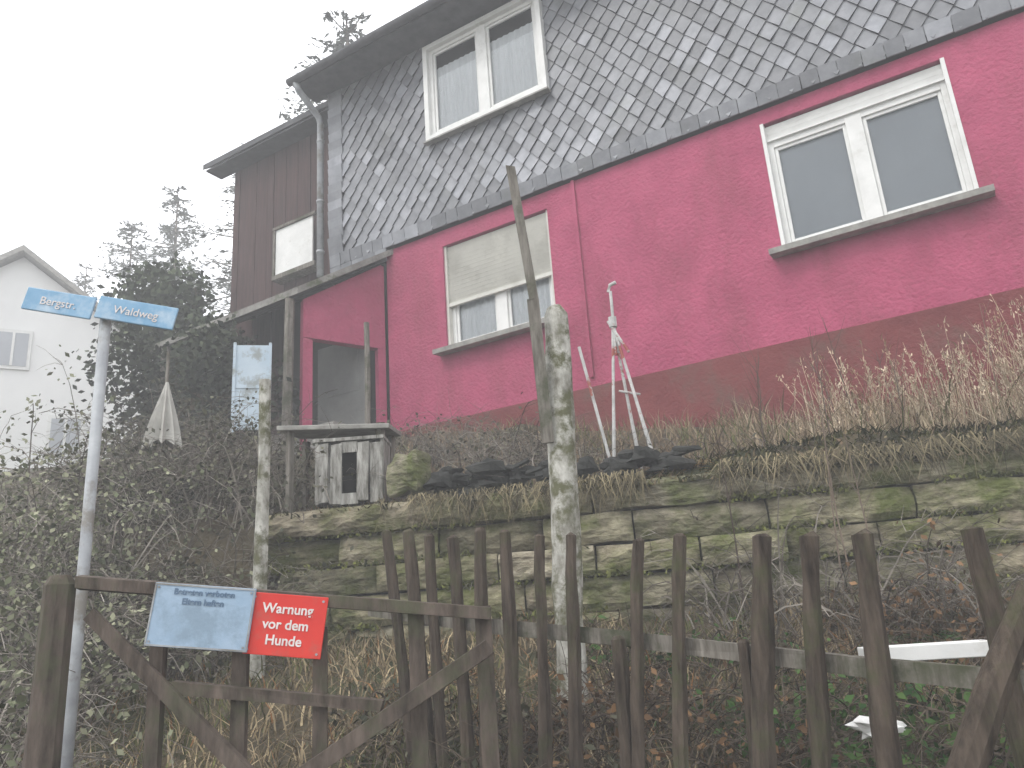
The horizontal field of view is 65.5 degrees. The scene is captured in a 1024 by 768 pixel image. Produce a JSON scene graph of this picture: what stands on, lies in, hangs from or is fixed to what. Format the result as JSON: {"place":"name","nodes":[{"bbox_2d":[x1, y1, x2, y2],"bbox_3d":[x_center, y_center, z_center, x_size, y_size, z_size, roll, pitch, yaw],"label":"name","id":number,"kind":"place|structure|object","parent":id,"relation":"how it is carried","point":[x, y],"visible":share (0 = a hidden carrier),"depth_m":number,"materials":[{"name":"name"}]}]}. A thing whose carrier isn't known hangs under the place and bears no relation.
{"place":"outdoors","nodes":[
{"label":"outdoors","id":0,"kind":"place"},
{"bbox_2d":[0,0,426,316],"label":"sky","id":1,"kind":"structure","parent":0,"point":[106,105],"materials":[{"name":"white"}]},
{"bbox_2d":[159,298,294,459],"bbox_3d":[-3.675,0.373,10.056,2.509,2.441,0.134,-14,-19,29],"label":"porch post","id":2,"kind":"object","parent":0,"point":[287,387],"visible":0.43,"depth_m":9.56,"materials":[{"name":"wood"}]},
{"bbox_2d":[229,127,329,383],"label":"annexe boards","id":3,"kind":"object","parent":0,"point":[276,189],"visible":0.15,"depth_m":13.02,"materials":[{"name":"brown wood"}]},
{"bbox_2d":[203,100,328,179],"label":"annexe roof","id":4,"kind":"structure","parent":3,"relation":"on","point":[274,140],"depth_m":13.20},
{"bbox_2d":[0,421,1023,767],"bbox_3d":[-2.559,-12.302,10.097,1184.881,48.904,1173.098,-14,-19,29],"label":"ground","id":5,"kind":"structure","parent":0,"point":[208,537],"depth_m":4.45,"materials":[{"name":"beige plant"}]},
{"bbox_2d":[0,257,152,471],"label":"walls","id":6,"kind":"structure","parent":5,"relation":"on","point":[51,332],"depth_m":21.41,"materials":[{"name":"white paint"}]},
{"bbox_2d":[0,328,84,456],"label":"window frames","id":7,"kind":"structure","parent":6,"relation":"attached to","point":[26,368],"depth_m":21.05,"materials":[{"name":"white plastic"}]},
{"bbox_2d":[0,331,80,452],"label":"window panes","id":8,"kind":"object","parent":7,"relation":"in","point":[20,349],"visible":0.87,"depth_m":21.00,"materials":[{"name":"grey glass"}]},
{"bbox_2d":[0,245,156,402],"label":"roof","id":9,"kind":"structure","parent":6,"relation":"on","point":[28,254],"depth_m":21.79,"materials":[{"name":"stone"}]},
{"bbox_2d":[71,263,96,294],"bbox_3d":[-15.888,-1.276,29.555,3.469,7.003,3.063,-6,-17,5],"label":"pine tree","id":10,"kind":"object","parent":5,"relation":"on","point":[85,281],"visible":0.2,"depth_m":30.28,"materials":[{"name":"green plant"}]},
{"bbox_2d":[21,287,178,767],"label":"street sign","id":11,"kind":"object","parent":5,"relation":"on","point":[109,310],"visible":1,"depth_m":3.28,"materials":[{"name":"metal"}]},
{"bbox_2d":[87,220,156,328],"bbox_3d":[-14.040,-2.246,29.264,5.168,8.434,4.080,-14,-19,29],"label":"pine tree","id":12,"kind":"object","parent":5,"relation":"on","point":[132,229],"visible":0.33,"depth_m":30.11,"materials":[{"name":"green plant"}]},
{"bbox_2d":[141,351,181,474],"bbox_3d":[-3.005,0.644,6.822,0.343,1.950,0.326,-14,-19,29],"label":"folded parasol","id":13,"kind":"object","parent":5,"relation":"on","point":[163,418],"visible":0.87,"depth_m":6.87,"materials":[{"name":"fabric"}]},
{"bbox_2d":[0,345,332,767],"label":"hedge","id":14,"kind":"object","parent":5,"relation":"on","point":[17,659],"visible":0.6,"depth_m":4.83,"materials":[{"name":"green plant"}]},
{"bbox_2d":[84,251,248,460],"bbox_3d":[-5.424,0.030,13.342,3.750,4.645,2.865,-14,-19,29],"label":"ivy tree","id":15,"kind":"object","parent":5,"relation":"on","point":[163,291],"visible":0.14,"depth_m":12.91,"materials":[{"name":"green plant"}]},
{"bbox_2d":[115,186,224,309],"bbox_3d":[-12.508,-2.887,29.530,4.095,9.603,5.623,-14,-19,29],"label":"pine tree","id":16,"kind":"object","parent":5,"relation":"on","point":[168,235],"visible":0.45,"depth_m":29.80,"materials":[{"name":"green plant"}]},
{"bbox_2d":[0,351,383,703],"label":"bramble bush","id":17,"kind":"object","parent":5,"relation":"on","point":[243,476],"visible":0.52,"depth_m":6.13,"materials":[{"name":"plant"}]},
{"bbox_2d":[230,342,271,432],"bbox_3d":[-2.956,0.035,9.048,0.421,1.060,0.056,0,-17,-13],"label":"pale blue board","id":18,"kind":"object","parent":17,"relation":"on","point":[252,365],"visible":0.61,"depth_m":9.06,"materials":[{"name":"blue wood"}]},
{"bbox_2d":[71,312,312,467],"bbox_3d":[-4.188,0.383,10.204,3.545,2.641,1.970,-14,-19,29],"label":"evergreen shrub","id":19,"kind":"object","parent":5,"relation":"on","point":[198,383],"visible":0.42,"depth_m":10.07,"materials":[{"name":"green plant"}]},
{"bbox_2d":[182,174,234,314],"bbox_3d":[-8.327,-3.103,24.751,4.098,8.665,4.561,7,-20,-32],"label":"pine tree","id":20,"kind":"object","parent":5,"relation":"on","point":[232,190],"visible":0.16,"depth_m":24.98,"materials":[{"name":"green plant"}]},
{"bbox_2d":[208,249,231,313],"bbox_3d":[-9.702,-2.267,29.215,4.617,7.855,4.984,-1,-17,-11],"label":"pine tree","id":21,"kind":"object","parent":5,"relation":"on","point":[227,286],"visible":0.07,"depth_m":29.19,"materials":[{"name":"green plant"}]},
{"bbox_2d":[249,379,270,681],"bbox_3d":[-1.528,0.949,4.848,0.089,2.023,0.134,5,-19,-28],"label":"garden post","id":22,"kind":"object","parent":5,"relation":"on","point":[260,565],"visible":0.76,"depth_m":4.87,"materials":[{"name":"grey wood"}]},
{"bbox_2d":[237,380,282,442],"bbox_3d":[-2.070,-0.929,14.512,2.880,5.700,4.690,-14,-19,29],"label":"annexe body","id":23,"kind":"object","parent":5,"relation":"on","point":[273,399],"depth_m":12.36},
{"bbox_2d":[271,210,316,284],"bbox_3d":[-3.339,-2.115,12.405,0.920,0.910,0.200,-14,-19,29],"label":"window frame","id":24,"kind":"object","parent":23,"relation":"attached to","point":[297,272],"visible":0.88,"depth_m":12.34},
{"bbox_2d":[275,216,313,274],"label":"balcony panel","id":25,"kind":"structure","parent":24,"relation":"in","point":[294,245],"depth_m":12.35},
{"bbox_2d":[22,575,499,767],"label":"garden gate","id":26,"kind":"structure","parent":5,"relation":"on","point":[45,730],"depth_m":2.50,"materials":[{"name":"brown wood"}]},
{"bbox_2d":[144,582,256,652],"bbox_3d":[-0.989,0.741,2.531,0.347,0.236,0.010,-3,-17,-2],"label":"faded blue sign","id":27,"kind":"object","parent":26,"relation":"attached to","point":[201,617],"visible":1,"depth_m":2.53,"materials":[{"name":"metal"}]},
{"bbox_2d":[242,592,328,659],"bbox_3d":[-0.721,0.769,2.539,0.271,0.222,0.010,-3,-17,-2],"label":"dog warning sign","id":28,"kind":"object","parent":26,"relation":"attached to","point":[284,625],"visible":1,"depth_m":2.54,"materials":[{"name":"red metal"}]},
{"bbox_2d":[150,247,394,351],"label":"porch roof","id":29,"kind":"structure","parent":5,"relation":"on","point":[296,294],"depth_m":10.36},
{"bbox_2d":[181,7,371,305],"bbox_3d":[-3.865,-4.931,21.040,8.578,11.819,8.482,-14,-19,29],"label":"conifer tree","id":30,"kind":"object","parent":5,"relation":"on","point":[346,32],"visible":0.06,"depth_m":22.04,"materials":[{"name":"green plant"}]},
{"bbox_2d":[226,421,343,454],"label":"porch floor","id":31,"kind":"structure","parent":5,"relation":"on","point":[327,423],"depth_m":9.45,"materials":[{"name":"stone"}]},
{"bbox_2d":[277,422,401,512],"bbox_3d":[-1.298,0.713,6.089,0.840,0.868,0.599,-4,-17,0],"label":"garden table","id":32,"kind":"object","parent":5,"relation":"on","point":[390,432],"visible":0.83,"depth_m":5.95,"materials":[{"name":"wood"}]},
{"bbox_2d":[292,270,389,424],"bbox_3d":[-2.339,0.154,10.782,1.850,3.100,0.150,-14,-19,29],"label":"frame","id":33,"kind":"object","parent":5,"relation":"on","point":[296,360],"depth_m":10.92,"materials":[{"name":"wood"}]},
{"bbox_2d":[299,265,386,455],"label":"porch side wall","id":34,"kind":"structure","parent":5,"relation":"on","point":[340,314],"depth_m":10.09,"materials":[{"name":"pink paint"}]},
{"bbox_2d":[318,345,364,424],"bbox_3d":[-2.226,0.047,10.461,0.840,1.240,0.066,-14,-19,29],"label":"porch door","id":35,"kind":"structure","parent":34,"relation":"attached to","point":[341,369],"depth_m":10.44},
{"bbox_2d":[313,434,391,508],"bbox_3d":[-1.178,0.671,5.923,0.520,0.498,0.326,-4,-17,0],"label":"peeling cabinet","id":36,"kind":"object","parent":5,"relation":"on","point":[364,455],"visible":0.89,"depth_m":5.80,"materials":[{"name":"paint"}]},
{"bbox_2d":[364,322,370,423],"bbox_3d":[-1.725,-0.001,9.476,0.100,1.552,0.081,-14,-19,29],"label":"garden post","id":37,"kind":"object","parent":5,"relation":"on","point":[367,374],"visible":0.78,"depth_m":9.49,"materials":[{"name":"grey wood"}]},
{"bbox_2d":[544,304,588,708],"bbox_3d":[0.271,0.718,4.106,0.238,2.392,0.168,-6,-17,8],"label":"bark post","id":38,"kind":"object","parent":5,"relation":"on","point":[563,482],"visible":0.67,"depth_m":4.12,"materials":[{"name":"grey wood"}]},
{"bbox_2d":[506,165,553,443],"bbox_3d":[0.091,-0.473,4.368,0.147,1.636,0.059,-3,-17,-2],"label":"broken lath","id":39,"kind":"object","parent":38,"relation":"attached to","point":[542,388],"visible":1,"depth_m":4.31,"materials":[{"name":"grey wood"}]},
{"bbox_2d":[578,281,652,472],"bbox_3d":[0.775,-0.023,5.862,0.507,1.556,0.182,-10,-18,18],"label":"metal tripod","id":40,"kind":"object","parent":5,"relation":"on","point":[616,341],"visible":0.85,"depth_m":5.83,"materials":[{"name":"white paint"},{"name":"rusty steel"}]},
{"bbox_2d":[255,566,1023,767],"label":"undergrowth","id":41,"kind":"object","parent":5,"relation":"on","point":[850,743],"visible":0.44,"depth_m":3.35,"materials":[{"name":"green plant"}]},
{"bbox_2d":[845,715,906,738],"bbox_3d":[1.238,1.156,2.680,0.149,0.088,0.173,2,-18,-19],"label":"white plastic bag","id":42,"kind":"object","parent":41,"relation":"on","point":[860,723],"visible":0.3,"depth_m":2.68,"materials":[{"name":"plastic"}]},
{"bbox_2d":[267,444,1023,640],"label":"stone retaining wall","id":43,"kind":"structure","parent":5,"relation":"on","point":[613,593],"depth_m":5.05,"materials":[{"name":"stone"}]},
{"bbox_2d":[386,449,430,497],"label":"stone block","id":44,"kind":"structure","parent":43,"relation":"on","point":[410,473],"depth_m":5.58,"materials":[{"name":"stone"}]},
{"bbox_2d":[269,417,1023,634],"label":"moss","id":45,"kind":"object","parent":43,"relation":"on","point":[979,439],"visible":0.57,"depth_m":5.04,"materials":[{"name":"green plant"}]},
{"bbox_2d":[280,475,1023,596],"bbox_3d":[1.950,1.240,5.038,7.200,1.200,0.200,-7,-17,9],"label":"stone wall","id":46,"kind":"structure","parent":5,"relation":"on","point":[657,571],"depth_m":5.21,"materials":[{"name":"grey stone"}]},
{"bbox_2d":[298,294,1023,511],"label":"dry grass","id":47,"kind":"structure","parent":5,"relation":"on","point":[923,414],"depth_m":5.86,"materials":[{"name":"beige plant"}]},
{"bbox_2d":[355,392,1023,646],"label":"bare shrub","id":48,"kind":"object","parent":5,"relation":"on","point":[913,590],"visible":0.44,"depth_m":4.50,"materials":[{"name":"brown plant"}]},
{"bbox_2d":[368,526,1023,767],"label":"picket fence","id":49,"kind":"object","parent":5,"relation":"on","point":[994,682],"visible":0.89,"depth_m":2.58,"materials":[{"name":"brown wood"}]},
{"bbox_2d":[428,463,977,682],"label":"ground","id":50,"kind":"structure","parent":5,"relation":"on","point":[785,641],"depth_m":3.97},
{"bbox_2d":[402,287,1023,436],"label":"plinth","id":51,"kind":"structure","parent":5,"relation":"on","point":[674,393],"depth_m":7.39,"materials":[{"name":"brown paint"}]},
{"bbox_2d":[386,12,1023,430],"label":"pink wall","id":52,"kind":"structure","parent":51,"relation":"on","point":[678,240],"depth_m":8.16,"materials":[{"name":"paint"}]},
{"bbox_2d":[432,210,554,355],"bbox_3d":[-0.154,-1.193,9.599,1.730,1.475,0.472,-14,-19,29],"label":"window shuttered","id":53,"kind":"object","parent":52,"relation":"attached to","point":[487,296],"depth_m":9.65,"materials":[{"name":"white paint"}]},
{"bbox_2d":[452,255,553,342],"bbox_3d":[-0.122,-1.215,9.665,1.530,1.400,0.078,-14,-19,29],"label":"window frame","id":54,"kind":"structure","parent":53,"relation":"in","point":[503,300],"depth_m":9.55,"materials":[{"name":"white paint"}]},
{"bbox_2d":[570,180,593,377],"bbox_3d":[0.782,-1.216,8.909,0.040,2.400,0.028,-14,-19,29],"label":"cable duct","id":55,"kind":"object","parent":52,"relation":"attached to","point":[583,292],"visible":1,"depth_m":8.88,"materials":[{"name":"pink paint"}]},
{"bbox_2d":[332,3,1023,284],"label":"wall","id":56,"kind":"structure","parent":52,"relation":"on","point":[989,21],"depth_m":8.57,"materials":[{"name":"grey stone"}]},
{"bbox_2d":[436,9,531,68],"bbox_3d":[-0.283,-4.040,10.464,1.760,1.400,0.040,-14,-19,29],"label":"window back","id":57,"kind":"structure","parent":56,"relation":"attached to","point":[495,33],"depth_m":10.58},
{"bbox_2d":[422,0,548,143],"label":"window","id":58,"kind":"structure","parent":56,"relation":"attached to","point":[478,28],"depth_m":10.36,"materials":[{"name":"white paint"}]},
{"bbox_2d":[422,0,548,143],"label":"window frame","id":59,"kind":"structure","parent":58,"relation":"in","point":[479,28],"depth_m":10.36,"materials":[{"name":"white paint"}]},
{"bbox_2d":[423,86,550,146],"bbox_3d":[-0.349,-3.360,10.056,1.880,0.022,0.090,-14,-19,29],"label":"window sill","id":60,"kind":"structure","parent":58,"relation":"attached to","point":[494,113],"depth_m":10.01,"materials":[{"name":"stone"}]},
{"bbox_2d":[437,22,537,128],"bbox_3d":[-0.334,-3.967,10.344,1.590,1.027,0.016,-14,-19,29],"label":"curtain","id":61,"kind":"object","parent":58,"relation":"hanging from","point":[513,61],"visible":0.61,"depth_m":10.33,"materials":[{"name":"white fabric"}]},
{"bbox_2d":[327,0,1023,280],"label":"slate cladding","id":62,"kind":"structure","parent":56,"relation":"attached to","point":[811,43],"depth_m":9.30,"materials":[{"name":"grey stone"}]},
{"bbox_2d":[759,57,978,244],"bbox_3d":[3.337,-2.144,7.596,1.700,1.420,0.120,-14,-19,29],"label":"roller shutter","id":63,"kind":"object","parent":52,"relation":"attached to","point":[907,85],"visible":0.9,"depth_m":7.72,"materials":[{"name":"white paint"}]},
{"bbox_2d":[768,82,973,243],"bbox_3d":[3.365,-2.040,7.601,1.700,1.220,0.078,-14,-19,29],"label":"window","id":64,"kind":"structure","parent":52,"relation":"attached to","point":[866,178],"depth_m":7.58,"materials":[{"name":"white paint"}]},
{"bbox_2d":[779,96,961,238],"bbox_3d":[3.385,-2.040,7.635,1.530,1.067,0.001,-14,-19,29],"label":"curtain","id":65,"kind":"object","parent":64,"relation":"hanging from","point":[914,157],"visible":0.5,"depth_m":7.60,"materials":[{"name":"grey fabric"}]},
{"bbox_2d":[768,82,973,243],"bbox_3d":[3.365,-2.040,7.601,1.700,1.220,0.078,-14,-19,29],"label":"window frame","id":66,"kind":"structure","parent":64,"relation":"in","point":[867,182],"depth_m":7.58,"materials":[{"name":"white paint"}]},
{"bbox_2d":[768,184,994,258],"bbox_3d":[3.334,-1.455,7.297,1.900,0.080,0.244,-14,-19,29],"label":"window sill","id":67,"kind":"structure","parent":52,"relation":"attached to","point":[950,202],"depth_m":7.18,"materials":[{"name":"stone"}]},
{"bbox_2d":[597,423,1023,488],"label":"earth bank","id":68,"kind":"structure","parent":5,"relation":"on","point":[858,442],"depth_m":5.16,"materials":[{"name":"brown soil"}]},
{"bbox_2d":[423,445,701,496],"bbox_3d":[0.334,0.630,5.496,1.939,0.310,0.384,-7,-17,10],"label":"dark rubble","id":69,"kind":"object","parent":68,"relation":"on","point":[447,478],"visible":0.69,"depth_m":5.43,"materials":[{"name":"grey stone"}]},
{"bbox_2d":[697,294,1023,619],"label":"stalks","id":70,"kind":"object","parent":5,"relation":"on","point":[829,477],"visible":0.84,"depth_m":4.96,"materials":[{"name":"brown plant"}]},
{"bbox_2d":[857,639,988,660],"bbox_3d":[1.444,0.935,2.783,0.420,0.051,0.120,-7,-17,9],"label":"white planter trough","id":71,"kind":"object","parent":5,"relation":"on","point":[947,650],"visible":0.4,"depth_m":2.73,"materials":[{"name":"paint"}]},
{"bbox_3d":[4.333,-1.065,10.749,11.600,7.900,6.200,-14,-19,29],"label":"house body","id":72,"kind":"object","parent":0,"visible":0},
{"bbox_2d":[293,0,510,102],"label":"roof","id":73,"kind":"structure","parent":72,"relation":"on","point":[434,24],"depth_m":10.97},
{"bbox_2d":[293,82,323,277],"bbox_3d":[-2.905,-2.948,11.344,0.116,2.924,0.596,-14,-19,29],"label":"downpipe","id":74,"kind":"object","parent":73,"relation":"attached to","point":[305,99],"visible":0.98,"depth_m":11.52,"materials":[{"name":"metal"}]},
{"bbox_2d":[286,0,447,86],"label":"gutter","id":75,"kind":"object","parent":73,"relation":"attached to","point":[381,31],"visible":1,"depth_m":10.83,"materials":[{"name":"grey metal"}]}
]}

